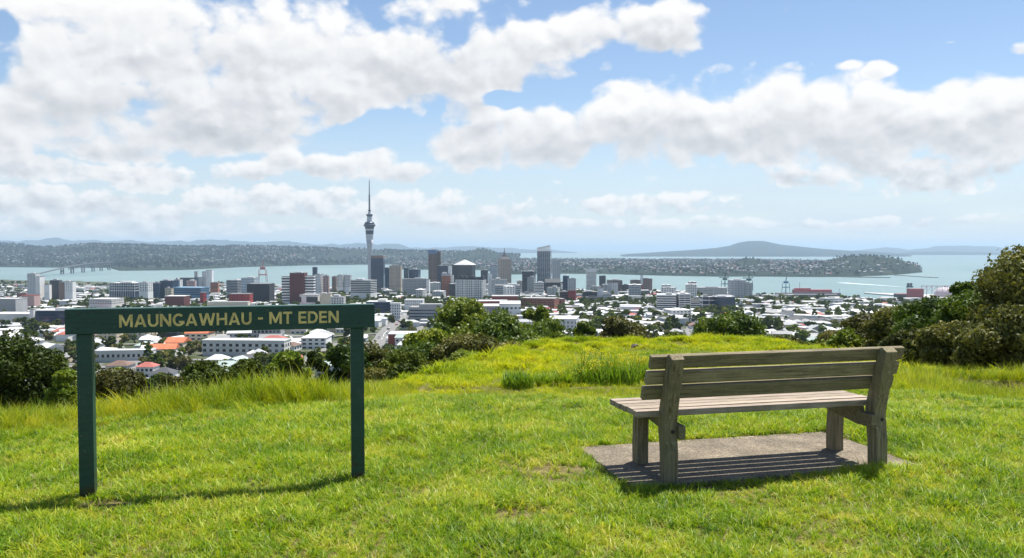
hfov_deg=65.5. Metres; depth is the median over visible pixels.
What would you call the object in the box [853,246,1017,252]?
island hills
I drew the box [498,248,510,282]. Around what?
office tower
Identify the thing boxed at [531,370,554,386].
weed
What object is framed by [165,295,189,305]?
warehouse
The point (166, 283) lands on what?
office block
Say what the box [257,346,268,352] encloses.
town tree
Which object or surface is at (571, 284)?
office tower
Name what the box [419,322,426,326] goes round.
warehouse
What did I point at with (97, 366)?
town tree
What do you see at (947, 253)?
island shore
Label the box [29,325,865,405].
hillside scrub
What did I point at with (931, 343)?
shrub
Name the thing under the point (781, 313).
distant town roofs
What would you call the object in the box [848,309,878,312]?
hall
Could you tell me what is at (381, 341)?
road
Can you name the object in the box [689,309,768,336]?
tree
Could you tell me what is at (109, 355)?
terrace
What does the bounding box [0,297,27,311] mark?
shed
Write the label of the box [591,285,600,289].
building
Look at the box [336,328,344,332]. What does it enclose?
house
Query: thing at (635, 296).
warehouse
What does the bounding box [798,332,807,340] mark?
town tree
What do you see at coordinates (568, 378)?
flowering weed
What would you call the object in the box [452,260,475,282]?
office block
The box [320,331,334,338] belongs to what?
house
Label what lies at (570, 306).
building
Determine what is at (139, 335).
apartment block
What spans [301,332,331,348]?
house
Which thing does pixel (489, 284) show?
office block
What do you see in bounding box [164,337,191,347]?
house
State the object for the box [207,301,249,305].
warehouse
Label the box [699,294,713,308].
office block
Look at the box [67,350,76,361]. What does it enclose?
town tree
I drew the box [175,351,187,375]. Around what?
street
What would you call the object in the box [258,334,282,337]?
house
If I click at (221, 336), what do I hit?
house
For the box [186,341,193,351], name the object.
town tree
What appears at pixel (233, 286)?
office block
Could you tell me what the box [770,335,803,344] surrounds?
shrub
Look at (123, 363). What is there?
house
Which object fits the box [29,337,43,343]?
house
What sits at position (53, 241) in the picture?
range hills
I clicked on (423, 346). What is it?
shrub
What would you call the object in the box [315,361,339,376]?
house
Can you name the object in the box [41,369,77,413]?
shrub
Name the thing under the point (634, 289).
building
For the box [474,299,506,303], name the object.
apartment block
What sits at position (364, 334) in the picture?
street
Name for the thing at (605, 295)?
apartment block
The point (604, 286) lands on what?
building
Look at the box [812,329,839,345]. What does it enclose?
tree
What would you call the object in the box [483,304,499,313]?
car park
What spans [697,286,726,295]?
hotel
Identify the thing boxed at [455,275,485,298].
apartment tower
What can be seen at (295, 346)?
house
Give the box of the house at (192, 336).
[184,331,215,341]
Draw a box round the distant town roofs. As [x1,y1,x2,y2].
[0,283,920,336]
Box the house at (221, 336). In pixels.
[210,335,229,337]
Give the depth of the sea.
5009.48 m
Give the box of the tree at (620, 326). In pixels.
[597,314,651,339]
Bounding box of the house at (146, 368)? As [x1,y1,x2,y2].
[136,362,159,376]
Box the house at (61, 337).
[55,331,76,341]
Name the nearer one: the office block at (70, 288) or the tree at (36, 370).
the tree at (36, 370)
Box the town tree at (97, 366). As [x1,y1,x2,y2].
[95,362,100,371]
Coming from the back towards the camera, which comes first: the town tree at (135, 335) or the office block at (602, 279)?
the office block at (602, 279)
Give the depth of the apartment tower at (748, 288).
1747.21 m
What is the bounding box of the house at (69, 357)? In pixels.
[64,353,73,361]
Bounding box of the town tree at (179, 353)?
[176,346,187,357]
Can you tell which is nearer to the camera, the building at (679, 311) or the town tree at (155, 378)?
the town tree at (155, 378)
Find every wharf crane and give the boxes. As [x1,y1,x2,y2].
[258,260,267,281]
[719,273,728,286]
[781,276,789,292]
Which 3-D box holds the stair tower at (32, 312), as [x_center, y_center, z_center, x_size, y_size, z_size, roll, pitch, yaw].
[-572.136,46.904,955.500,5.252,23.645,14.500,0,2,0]
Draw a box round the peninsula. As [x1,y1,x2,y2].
[393,249,921,276]
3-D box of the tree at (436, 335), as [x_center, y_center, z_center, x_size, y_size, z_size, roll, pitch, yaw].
[-5.919,10.013,62.454,5.856,12.666,5.784,0,2,0]
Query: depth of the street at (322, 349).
608.07 m
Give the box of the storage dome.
[934,286,951,296]
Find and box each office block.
[35,307,72,324]
[50,279,61,299]
[58,281,64,298]
[64,280,75,299]
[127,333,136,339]
[139,281,152,298]
[153,281,161,298]
[158,332,182,337]
[160,279,178,298]
[174,278,182,286]
[226,279,240,294]
[241,277,259,292]
[299,293,319,303]
[320,292,331,303]
[330,294,345,303]
[350,278,376,298]
[366,299,392,313]
[390,302,401,319]
[402,278,426,294]
[404,267,408,277]
[409,268,420,277]
[409,303,442,321]
[437,265,447,290]
[448,266,451,274]
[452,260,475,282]
[481,269,487,283]
[488,273,491,295]
[492,278,506,294]
[495,283,519,296]
[522,270,535,292]
[527,276,535,290]
[534,281,543,294]
[545,279,560,293]
[559,290,567,299]
[568,290,575,300]
[583,290,596,295]
[599,275,605,287]
[607,279,620,290]
[626,289,649,294]
[656,293,676,309]
[675,292,690,307]
[691,297,699,308]
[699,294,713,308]
[713,295,734,307]
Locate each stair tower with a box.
[29,308,40,318]
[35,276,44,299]
[426,279,429,293]
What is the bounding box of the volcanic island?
[620,241,911,256]
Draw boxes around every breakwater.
[842,276,890,277]
[896,275,937,277]
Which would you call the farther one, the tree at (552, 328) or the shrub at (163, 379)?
the tree at (552, 328)
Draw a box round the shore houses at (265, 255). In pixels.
[0,243,520,263]
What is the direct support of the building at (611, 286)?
on the ground at (198, 356)
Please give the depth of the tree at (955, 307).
22.09 m
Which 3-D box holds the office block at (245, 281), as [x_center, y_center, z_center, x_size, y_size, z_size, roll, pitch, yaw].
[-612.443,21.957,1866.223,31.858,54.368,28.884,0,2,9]
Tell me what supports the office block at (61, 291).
on the ground at (198, 356)
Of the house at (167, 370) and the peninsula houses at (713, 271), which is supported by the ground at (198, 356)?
the house at (167, 370)
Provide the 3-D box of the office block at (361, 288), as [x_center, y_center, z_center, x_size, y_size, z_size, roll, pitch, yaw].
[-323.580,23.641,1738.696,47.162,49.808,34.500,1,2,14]
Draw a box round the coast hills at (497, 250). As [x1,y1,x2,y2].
[413,246,576,252]
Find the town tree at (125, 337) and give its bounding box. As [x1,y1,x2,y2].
[119,334,128,341]
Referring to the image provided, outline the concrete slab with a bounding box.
[579,431,915,487]
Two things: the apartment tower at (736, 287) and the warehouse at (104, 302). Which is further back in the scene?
the apartment tower at (736, 287)
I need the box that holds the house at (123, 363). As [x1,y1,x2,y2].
[105,360,135,369]
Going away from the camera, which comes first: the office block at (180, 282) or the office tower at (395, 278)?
the office block at (180, 282)
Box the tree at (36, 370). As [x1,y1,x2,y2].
[0,328,75,411]
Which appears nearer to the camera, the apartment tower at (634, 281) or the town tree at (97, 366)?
the town tree at (97, 366)
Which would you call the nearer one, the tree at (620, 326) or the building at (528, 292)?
the tree at (620, 326)
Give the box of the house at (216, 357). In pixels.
[205,354,230,361]
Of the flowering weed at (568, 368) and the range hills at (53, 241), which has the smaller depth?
the flowering weed at (568, 368)
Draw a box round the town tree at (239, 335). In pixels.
[236,333,247,337]
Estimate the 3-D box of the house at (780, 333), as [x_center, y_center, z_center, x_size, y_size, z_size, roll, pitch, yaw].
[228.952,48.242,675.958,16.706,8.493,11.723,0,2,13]
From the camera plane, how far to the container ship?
2622.23 m
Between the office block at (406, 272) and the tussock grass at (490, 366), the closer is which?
the tussock grass at (490, 366)
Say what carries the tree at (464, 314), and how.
on the ground at (198, 356)
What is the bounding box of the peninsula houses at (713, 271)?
[395,258,922,273]
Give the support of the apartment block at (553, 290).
on the ground at (198, 356)
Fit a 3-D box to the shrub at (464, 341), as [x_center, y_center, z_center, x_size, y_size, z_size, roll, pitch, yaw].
[-2.678,5.471,46.412,4.667,4.898,4.354,-2,3,-39]
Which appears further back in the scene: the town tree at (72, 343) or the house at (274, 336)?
the house at (274, 336)
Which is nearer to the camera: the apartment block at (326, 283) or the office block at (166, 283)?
the apartment block at (326, 283)
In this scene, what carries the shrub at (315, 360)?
on the ground at (198, 356)
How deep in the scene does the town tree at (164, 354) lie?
501.43 m
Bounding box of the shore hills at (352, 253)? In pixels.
[0,244,519,270]
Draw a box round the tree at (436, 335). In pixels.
[401,327,452,346]
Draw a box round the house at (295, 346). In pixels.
[291,341,301,350]
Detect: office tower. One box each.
[281,276,289,303]
[290,271,307,303]
[305,275,315,293]
[312,267,317,274]
[371,255,384,290]
[385,267,388,288]
[389,265,401,291]
[428,249,436,281]
[437,250,440,264]
[490,264,497,278]
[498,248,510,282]
[537,245,551,290]
[552,259,559,278]
[563,275,568,290]
[567,278,575,290]
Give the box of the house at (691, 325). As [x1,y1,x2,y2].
[687,322,694,328]
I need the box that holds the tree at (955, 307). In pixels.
[931,290,992,357]
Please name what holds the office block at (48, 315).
on the ground at (198, 356)
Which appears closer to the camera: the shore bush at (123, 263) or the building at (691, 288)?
the building at (691, 288)
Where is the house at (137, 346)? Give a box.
[134,341,152,347]
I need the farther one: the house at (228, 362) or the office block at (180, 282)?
the office block at (180, 282)
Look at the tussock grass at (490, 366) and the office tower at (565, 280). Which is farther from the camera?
the office tower at (565, 280)
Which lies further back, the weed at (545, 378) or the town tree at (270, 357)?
the town tree at (270, 357)
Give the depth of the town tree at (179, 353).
499.02 m
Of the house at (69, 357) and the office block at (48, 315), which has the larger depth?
the office block at (48, 315)
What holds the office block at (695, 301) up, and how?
on the ground at (198, 356)
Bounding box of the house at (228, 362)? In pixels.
[217,361,236,366]
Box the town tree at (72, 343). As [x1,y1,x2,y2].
[67,340,75,345]
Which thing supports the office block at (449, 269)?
on the ground at (198, 356)
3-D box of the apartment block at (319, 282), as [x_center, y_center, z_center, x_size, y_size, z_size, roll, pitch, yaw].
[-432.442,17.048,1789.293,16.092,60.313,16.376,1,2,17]
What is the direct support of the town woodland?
on the ground at (198, 356)
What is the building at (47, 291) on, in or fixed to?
on the ground at (198, 356)
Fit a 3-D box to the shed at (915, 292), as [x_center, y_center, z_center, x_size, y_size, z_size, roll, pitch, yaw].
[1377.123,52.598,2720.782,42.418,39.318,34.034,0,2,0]
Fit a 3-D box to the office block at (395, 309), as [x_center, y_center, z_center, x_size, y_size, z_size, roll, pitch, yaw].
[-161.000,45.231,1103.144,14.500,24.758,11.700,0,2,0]
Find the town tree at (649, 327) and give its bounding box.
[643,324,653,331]
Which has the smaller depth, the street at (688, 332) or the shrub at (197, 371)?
the shrub at (197, 371)
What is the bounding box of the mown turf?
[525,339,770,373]
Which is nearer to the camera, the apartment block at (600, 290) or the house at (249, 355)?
the house at (249, 355)
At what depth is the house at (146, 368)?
432.26 m
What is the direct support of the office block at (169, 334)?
on the ground at (198, 356)
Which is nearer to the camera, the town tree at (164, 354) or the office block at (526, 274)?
the town tree at (164, 354)
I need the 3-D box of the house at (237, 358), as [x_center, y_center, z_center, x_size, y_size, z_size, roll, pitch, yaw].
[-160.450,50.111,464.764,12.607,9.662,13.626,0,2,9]
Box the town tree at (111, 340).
[101,336,117,346]
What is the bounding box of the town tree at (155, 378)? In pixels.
[145,372,172,389]
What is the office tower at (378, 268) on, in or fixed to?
on the ground at (198, 356)
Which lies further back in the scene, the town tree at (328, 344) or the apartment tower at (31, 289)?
the apartment tower at (31, 289)
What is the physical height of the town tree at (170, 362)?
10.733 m
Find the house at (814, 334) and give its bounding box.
[807,333,817,337]
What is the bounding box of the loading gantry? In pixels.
[921,286,947,295]
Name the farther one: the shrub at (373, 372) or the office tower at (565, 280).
the office tower at (565, 280)
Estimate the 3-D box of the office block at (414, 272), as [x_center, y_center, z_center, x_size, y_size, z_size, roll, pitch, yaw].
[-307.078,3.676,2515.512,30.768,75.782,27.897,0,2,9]
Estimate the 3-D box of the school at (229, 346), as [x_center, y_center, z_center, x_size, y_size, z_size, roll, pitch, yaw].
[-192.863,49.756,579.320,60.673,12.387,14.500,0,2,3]
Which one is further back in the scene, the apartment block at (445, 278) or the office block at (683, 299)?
the apartment block at (445, 278)
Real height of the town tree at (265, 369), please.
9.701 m
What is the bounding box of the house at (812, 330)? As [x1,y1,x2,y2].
[806,328,817,332]
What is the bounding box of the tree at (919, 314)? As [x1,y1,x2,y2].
[889,295,942,334]
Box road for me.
[366,313,408,348]
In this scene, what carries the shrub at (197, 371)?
on the ground at (198, 356)
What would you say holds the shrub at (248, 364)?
on the ground at (198, 356)
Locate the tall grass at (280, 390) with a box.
[0,356,1023,440]
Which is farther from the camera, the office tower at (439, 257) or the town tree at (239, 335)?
the office tower at (439, 257)
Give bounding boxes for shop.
[404,299,423,310]
[521,297,558,308]
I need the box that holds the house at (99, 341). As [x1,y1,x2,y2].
[95,339,104,348]
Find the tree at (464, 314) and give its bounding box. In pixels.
[431,296,491,333]
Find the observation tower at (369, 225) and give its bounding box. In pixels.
[363,180,375,278]
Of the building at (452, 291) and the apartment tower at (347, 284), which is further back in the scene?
the apartment tower at (347, 284)
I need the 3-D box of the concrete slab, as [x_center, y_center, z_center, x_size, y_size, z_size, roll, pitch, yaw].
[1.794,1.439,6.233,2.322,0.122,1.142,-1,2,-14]
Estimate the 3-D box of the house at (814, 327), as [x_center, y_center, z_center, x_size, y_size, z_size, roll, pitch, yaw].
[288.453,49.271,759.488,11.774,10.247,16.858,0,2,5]
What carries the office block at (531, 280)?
on the ground at (198, 356)
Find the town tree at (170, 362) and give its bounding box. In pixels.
[165,356,177,368]
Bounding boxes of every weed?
[497,366,541,389]
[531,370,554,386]
[550,367,576,386]
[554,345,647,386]
[560,356,599,374]
[611,352,654,380]
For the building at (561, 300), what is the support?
on the ground at (198, 356)
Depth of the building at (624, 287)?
2221.47 m
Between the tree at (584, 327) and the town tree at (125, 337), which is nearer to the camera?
the tree at (584, 327)
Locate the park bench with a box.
[610,346,904,483]
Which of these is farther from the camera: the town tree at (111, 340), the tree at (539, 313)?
the town tree at (111, 340)
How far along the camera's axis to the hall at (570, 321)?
792.43 m
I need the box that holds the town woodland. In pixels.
[0,280,943,342]
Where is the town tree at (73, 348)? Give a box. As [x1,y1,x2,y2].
[67,346,75,351]
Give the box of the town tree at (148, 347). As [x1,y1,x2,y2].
[143,344,153,356]
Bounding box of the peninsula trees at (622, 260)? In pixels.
[396,248,921,275]
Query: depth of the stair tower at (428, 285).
2000.29 m
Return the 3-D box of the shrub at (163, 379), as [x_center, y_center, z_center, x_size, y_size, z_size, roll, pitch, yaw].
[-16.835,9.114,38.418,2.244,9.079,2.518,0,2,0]
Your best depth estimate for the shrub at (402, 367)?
24.86 m
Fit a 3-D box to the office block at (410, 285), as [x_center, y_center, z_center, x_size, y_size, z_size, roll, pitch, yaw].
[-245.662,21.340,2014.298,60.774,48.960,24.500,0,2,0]
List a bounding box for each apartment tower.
[27,272,39,294]
[337,274,343,291]
[344,274,351,292]
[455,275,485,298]
[586,268,595,289]
[630,279,640,283]
[643,278,651,289]
[728,279,745,297]
[745,282,752,295]
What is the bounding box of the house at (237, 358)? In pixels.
[225,355,247,360]
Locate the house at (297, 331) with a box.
[290,329,305,333]
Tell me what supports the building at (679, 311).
on the ground at (198, 356)
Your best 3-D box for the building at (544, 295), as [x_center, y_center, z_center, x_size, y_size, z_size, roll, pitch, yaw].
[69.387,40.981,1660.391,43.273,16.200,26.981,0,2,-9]
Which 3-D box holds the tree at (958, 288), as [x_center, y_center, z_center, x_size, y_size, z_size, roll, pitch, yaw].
[13.502,1.818,24.099,1.492,3.539,1.427,0,2,0]
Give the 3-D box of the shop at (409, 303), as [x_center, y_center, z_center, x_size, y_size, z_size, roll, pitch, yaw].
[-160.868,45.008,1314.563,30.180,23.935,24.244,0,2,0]
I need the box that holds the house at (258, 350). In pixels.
[251,348,266,353]
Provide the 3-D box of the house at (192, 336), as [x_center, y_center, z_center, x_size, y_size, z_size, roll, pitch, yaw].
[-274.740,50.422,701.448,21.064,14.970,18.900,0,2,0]
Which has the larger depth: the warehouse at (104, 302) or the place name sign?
the warehouse at (104, 302)
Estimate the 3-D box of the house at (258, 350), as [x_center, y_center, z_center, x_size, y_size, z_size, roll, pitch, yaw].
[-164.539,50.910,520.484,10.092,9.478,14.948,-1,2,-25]
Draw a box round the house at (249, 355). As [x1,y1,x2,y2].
[231,353,253,357]
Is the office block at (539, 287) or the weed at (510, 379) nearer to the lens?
the weed at (510, 379)
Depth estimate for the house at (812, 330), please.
730.91 m
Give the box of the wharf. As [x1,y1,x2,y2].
[864,292,946,298]
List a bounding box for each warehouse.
[89,297,123,307]
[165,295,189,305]
[173,286,208,298]
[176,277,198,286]
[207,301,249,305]
[229,293,252,302]
[388,331,423,345]
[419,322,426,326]
[628,295,640,300]
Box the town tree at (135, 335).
[131,334,136,344]
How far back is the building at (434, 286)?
2167.06 m
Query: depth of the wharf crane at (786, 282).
2639.79 m
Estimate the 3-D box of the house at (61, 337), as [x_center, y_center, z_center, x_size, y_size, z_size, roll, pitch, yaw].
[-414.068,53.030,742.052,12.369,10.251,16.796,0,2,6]
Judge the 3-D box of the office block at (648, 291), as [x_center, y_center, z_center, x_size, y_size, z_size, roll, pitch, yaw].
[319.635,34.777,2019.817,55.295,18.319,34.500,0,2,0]
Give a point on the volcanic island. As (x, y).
(755, 249)
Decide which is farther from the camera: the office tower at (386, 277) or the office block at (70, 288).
the office tower at (386, 277)
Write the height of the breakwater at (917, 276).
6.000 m
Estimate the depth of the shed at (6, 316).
962.49 m
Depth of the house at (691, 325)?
802.95 m
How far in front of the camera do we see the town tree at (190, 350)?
576.91 m
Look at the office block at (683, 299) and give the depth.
1278.32 m
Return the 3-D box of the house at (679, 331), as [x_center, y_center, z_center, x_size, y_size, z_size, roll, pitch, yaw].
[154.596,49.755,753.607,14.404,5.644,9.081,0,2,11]
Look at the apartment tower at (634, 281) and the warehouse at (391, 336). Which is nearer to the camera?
the warehouse at (391, 336)
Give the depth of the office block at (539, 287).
1952.38 m
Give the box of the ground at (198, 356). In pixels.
[0,280,1023,557]
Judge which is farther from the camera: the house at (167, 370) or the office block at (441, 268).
the office block at (441, 268)
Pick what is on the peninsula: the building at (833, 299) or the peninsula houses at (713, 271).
the peninsula houses at (713, 271)
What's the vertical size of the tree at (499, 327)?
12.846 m
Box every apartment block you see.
[97,333,122,339]
[137,333,156,339]
[314,273,323,293]
[323,275,329,292]
[332,275,336,291]
[441,272,450,296]
[450,275,453,282]
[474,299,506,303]
[492,295,518,299]
[547,286,559,295]
[597,287,603,296]
[602,293,611,299]
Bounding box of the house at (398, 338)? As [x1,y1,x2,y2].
[394,334,404,346]
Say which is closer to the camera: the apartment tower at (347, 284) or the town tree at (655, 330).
the town tree at (655, 330)
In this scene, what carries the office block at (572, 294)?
on the ground at (198, 356)
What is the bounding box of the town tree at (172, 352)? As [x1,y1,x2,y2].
[162,349,175,356]
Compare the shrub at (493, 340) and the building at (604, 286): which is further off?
the building at (604, 286)
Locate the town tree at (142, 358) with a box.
[137,356,146,364]
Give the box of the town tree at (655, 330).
[653,327,657,337]
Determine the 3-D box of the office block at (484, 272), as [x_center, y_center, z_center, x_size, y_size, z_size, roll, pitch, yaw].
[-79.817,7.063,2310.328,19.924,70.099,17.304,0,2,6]
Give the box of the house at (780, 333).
[771,331,792,337]
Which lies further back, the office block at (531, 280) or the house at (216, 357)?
the office block at (531, 280)
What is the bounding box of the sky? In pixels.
[0,0,1023,249]
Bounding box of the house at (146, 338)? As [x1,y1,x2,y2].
[139,336,161,342]
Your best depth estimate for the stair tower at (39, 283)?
1902.94 m
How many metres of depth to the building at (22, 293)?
2260.28 m
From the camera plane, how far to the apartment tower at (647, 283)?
2502.38 m
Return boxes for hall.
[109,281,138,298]
[226,330,251,337]
[552,315,578,328]
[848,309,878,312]
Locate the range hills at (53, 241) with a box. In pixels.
[0,238,418,250]
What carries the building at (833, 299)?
on the ground at (198, 356)
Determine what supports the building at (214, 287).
on the ground at (198, 356)
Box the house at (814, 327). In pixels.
[806,325,822,332]
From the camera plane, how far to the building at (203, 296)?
1552.97 m
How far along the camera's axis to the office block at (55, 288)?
1922.66 m
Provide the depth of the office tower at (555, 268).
2500.49 m
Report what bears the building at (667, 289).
on the ground at (198, 356)
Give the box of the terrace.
[95,348,155,362]
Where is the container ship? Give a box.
[775,286,840,296]
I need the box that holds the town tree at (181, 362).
[174,355,192,369]
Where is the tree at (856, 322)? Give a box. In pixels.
[839,308,872,347]
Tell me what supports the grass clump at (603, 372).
on the ground at (198, 356)
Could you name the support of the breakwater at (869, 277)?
in the sea
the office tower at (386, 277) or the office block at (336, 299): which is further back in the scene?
the office tower at (386, 277)
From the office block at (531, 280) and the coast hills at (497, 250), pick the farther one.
the coast hills at (497, 250)
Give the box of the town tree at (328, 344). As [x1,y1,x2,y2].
[325,342,333,348]
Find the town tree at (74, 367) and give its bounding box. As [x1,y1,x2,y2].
[72,363,76,372]
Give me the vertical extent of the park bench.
0.946 m
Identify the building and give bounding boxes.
[17,292,27,296]
[21,295,40,306]
[44,284,51,299]
[165,287,173,295]
[186,279,196,286]
[200,292,206,302]
[210,281,219,292]
[250,302,268,304]
[415,288,426,296]
[430,282,440,291]
[432,290,445,296]
[449,283,455,296]
[503,285,514,294]
[517,280,521,290]
[524,291,534,294]
[534,295,556,296]
[559,298,564,303]
[565,305,588,307]
[581,296,600,300]
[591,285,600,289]
[602,284,607,290]
[604,300,627,303]
[607,282,617,294]
[621,284,628,290]
[629,284,640,295]
[661,286,675,292]
[663,308,690,315]
[685,283,696,296]
[819,297,843,302]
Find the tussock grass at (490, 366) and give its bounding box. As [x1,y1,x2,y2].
[372,331,1020,396]
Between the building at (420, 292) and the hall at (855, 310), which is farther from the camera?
the building at (420, 292)
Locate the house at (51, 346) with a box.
[41,342,64,352]
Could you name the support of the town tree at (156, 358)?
on the ground at (198, 356)
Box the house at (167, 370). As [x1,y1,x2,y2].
[148,367,178,376]
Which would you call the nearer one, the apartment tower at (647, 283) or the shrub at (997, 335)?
the shrub at (997, 335)
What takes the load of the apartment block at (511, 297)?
on the ground at (198, 356)
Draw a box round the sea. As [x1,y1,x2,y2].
[0,250,1008,299]
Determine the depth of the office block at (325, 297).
1372.41 m
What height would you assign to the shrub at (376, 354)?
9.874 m
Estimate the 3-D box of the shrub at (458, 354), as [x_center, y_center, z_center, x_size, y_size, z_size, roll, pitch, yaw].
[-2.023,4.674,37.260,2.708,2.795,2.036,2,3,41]
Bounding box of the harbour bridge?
[40,262,110,273]
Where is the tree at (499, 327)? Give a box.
[470,306,547,345]
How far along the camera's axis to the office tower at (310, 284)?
1501.57 m
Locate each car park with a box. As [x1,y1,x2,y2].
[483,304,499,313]
[499,300,520,314]
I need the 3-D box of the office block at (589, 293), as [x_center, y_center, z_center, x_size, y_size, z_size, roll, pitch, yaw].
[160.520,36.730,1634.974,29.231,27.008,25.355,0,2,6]
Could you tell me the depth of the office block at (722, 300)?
1232.30 m
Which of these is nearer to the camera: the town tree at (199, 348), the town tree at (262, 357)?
the town tree at (262, 357)
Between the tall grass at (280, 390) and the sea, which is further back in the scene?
the sea
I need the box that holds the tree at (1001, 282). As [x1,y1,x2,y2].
[960,244,1023,361]
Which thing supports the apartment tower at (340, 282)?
on the ground at (198, 356)
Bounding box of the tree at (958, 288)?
[928,281,976,325]
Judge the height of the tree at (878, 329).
3.456 m
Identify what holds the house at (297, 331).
on the ground at (198, 356)
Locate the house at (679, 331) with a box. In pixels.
[670,329,682,333]
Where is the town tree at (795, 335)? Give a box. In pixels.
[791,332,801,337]
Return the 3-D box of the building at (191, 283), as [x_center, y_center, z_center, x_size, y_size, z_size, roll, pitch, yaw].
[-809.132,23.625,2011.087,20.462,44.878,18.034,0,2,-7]
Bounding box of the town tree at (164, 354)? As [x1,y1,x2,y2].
[158,350,169,363]
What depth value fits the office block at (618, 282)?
2252.14 m
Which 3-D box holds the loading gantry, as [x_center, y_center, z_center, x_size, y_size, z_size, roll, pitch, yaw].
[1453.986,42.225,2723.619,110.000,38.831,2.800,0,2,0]
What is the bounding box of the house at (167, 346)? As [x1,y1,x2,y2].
[150,343,179,355]
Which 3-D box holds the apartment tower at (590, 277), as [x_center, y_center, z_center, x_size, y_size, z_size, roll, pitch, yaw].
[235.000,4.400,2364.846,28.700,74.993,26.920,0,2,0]
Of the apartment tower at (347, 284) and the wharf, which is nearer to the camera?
the apartment tower at (347, 284)
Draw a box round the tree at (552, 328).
[518,316,566,339]
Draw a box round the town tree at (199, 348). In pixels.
[197,344,201,351]
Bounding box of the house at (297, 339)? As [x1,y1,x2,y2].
[291,338,300,341]
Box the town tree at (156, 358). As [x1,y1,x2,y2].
[145,353,165,367]
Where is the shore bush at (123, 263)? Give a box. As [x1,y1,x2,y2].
[0,242,520,268]
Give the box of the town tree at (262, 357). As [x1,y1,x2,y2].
[251,352,268,364]
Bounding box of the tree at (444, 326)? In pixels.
[431,322,457,334]
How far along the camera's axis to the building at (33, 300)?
1402.75 m
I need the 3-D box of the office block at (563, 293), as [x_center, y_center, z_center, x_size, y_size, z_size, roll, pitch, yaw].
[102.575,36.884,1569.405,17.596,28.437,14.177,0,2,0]
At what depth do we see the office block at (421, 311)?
902.17 m
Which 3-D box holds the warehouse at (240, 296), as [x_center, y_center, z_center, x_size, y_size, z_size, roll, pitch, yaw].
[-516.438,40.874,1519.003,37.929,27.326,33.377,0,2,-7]
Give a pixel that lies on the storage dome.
(940, 293)
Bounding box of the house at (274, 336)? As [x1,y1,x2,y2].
[264,335,287,337]
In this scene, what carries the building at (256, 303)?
on the ground at (198, 356)
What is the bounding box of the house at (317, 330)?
[310,329,325,331]
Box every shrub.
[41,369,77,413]
[77,366,158,408]
[151,375,184,392]
[178,358,248,393]
[232,357,280,382]
[306,350,330,384]
[323,340,372,384]
[344,340,390,378]
[364,367,388,383]
[378,349,427,369]
[383,360,421,382]
[385,340,437,363]
[418,360,434,368]
[430,332,495,361]
[441,348,477,362]
[483,334,503,344]
[660,330,685,336]
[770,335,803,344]
[877,327,954,365]
[912,319,992,369]
[950,301,1023,371]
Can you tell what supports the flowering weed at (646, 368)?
on the ground at (198, 356)
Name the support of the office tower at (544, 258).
on the ground at (198, 356)
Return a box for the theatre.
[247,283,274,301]
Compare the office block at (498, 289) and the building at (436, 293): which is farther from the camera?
the building at (436, 293)
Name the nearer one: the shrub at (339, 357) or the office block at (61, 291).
the shrub at (339, 357)
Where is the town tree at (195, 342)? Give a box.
[192,340,199,345]
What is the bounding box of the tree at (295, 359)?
[266,351,312,382]
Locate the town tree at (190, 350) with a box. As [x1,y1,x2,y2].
[185,345,197,354]
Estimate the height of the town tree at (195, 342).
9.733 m
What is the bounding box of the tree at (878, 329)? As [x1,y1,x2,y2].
[861,305,898,346]
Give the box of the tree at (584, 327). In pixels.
[572,320,595,336]
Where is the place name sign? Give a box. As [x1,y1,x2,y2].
[64,303,374,498]
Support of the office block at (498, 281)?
on the ground at (198, 356)
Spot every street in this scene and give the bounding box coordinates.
[35,342,387,344]
[44,329,685,339]
[116,339,149,378]
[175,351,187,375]
[304,335,348,363]
[685,326,692,335]
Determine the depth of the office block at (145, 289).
1752.95 m
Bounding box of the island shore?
[898,251,1000,254]
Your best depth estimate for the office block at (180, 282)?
1904.22 m
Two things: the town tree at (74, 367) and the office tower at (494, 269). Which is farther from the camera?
the office tower at (494, 269)
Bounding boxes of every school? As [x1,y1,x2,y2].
[202,338,290,355]
[252,330,284,337]
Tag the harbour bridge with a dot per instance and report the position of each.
(73, 267)
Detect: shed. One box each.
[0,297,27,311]
[0,312,29,323]
[894,293,906,296]
[906,288,923,297]
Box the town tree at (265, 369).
[259,364,270,373]
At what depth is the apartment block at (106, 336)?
732.53 m
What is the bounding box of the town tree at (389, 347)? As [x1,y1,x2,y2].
[383,345,394,350]
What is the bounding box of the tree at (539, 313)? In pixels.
[521,306,549,324]
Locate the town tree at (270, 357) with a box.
[266,353,275,362]
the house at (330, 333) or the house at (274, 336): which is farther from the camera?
the house at (330, 333)

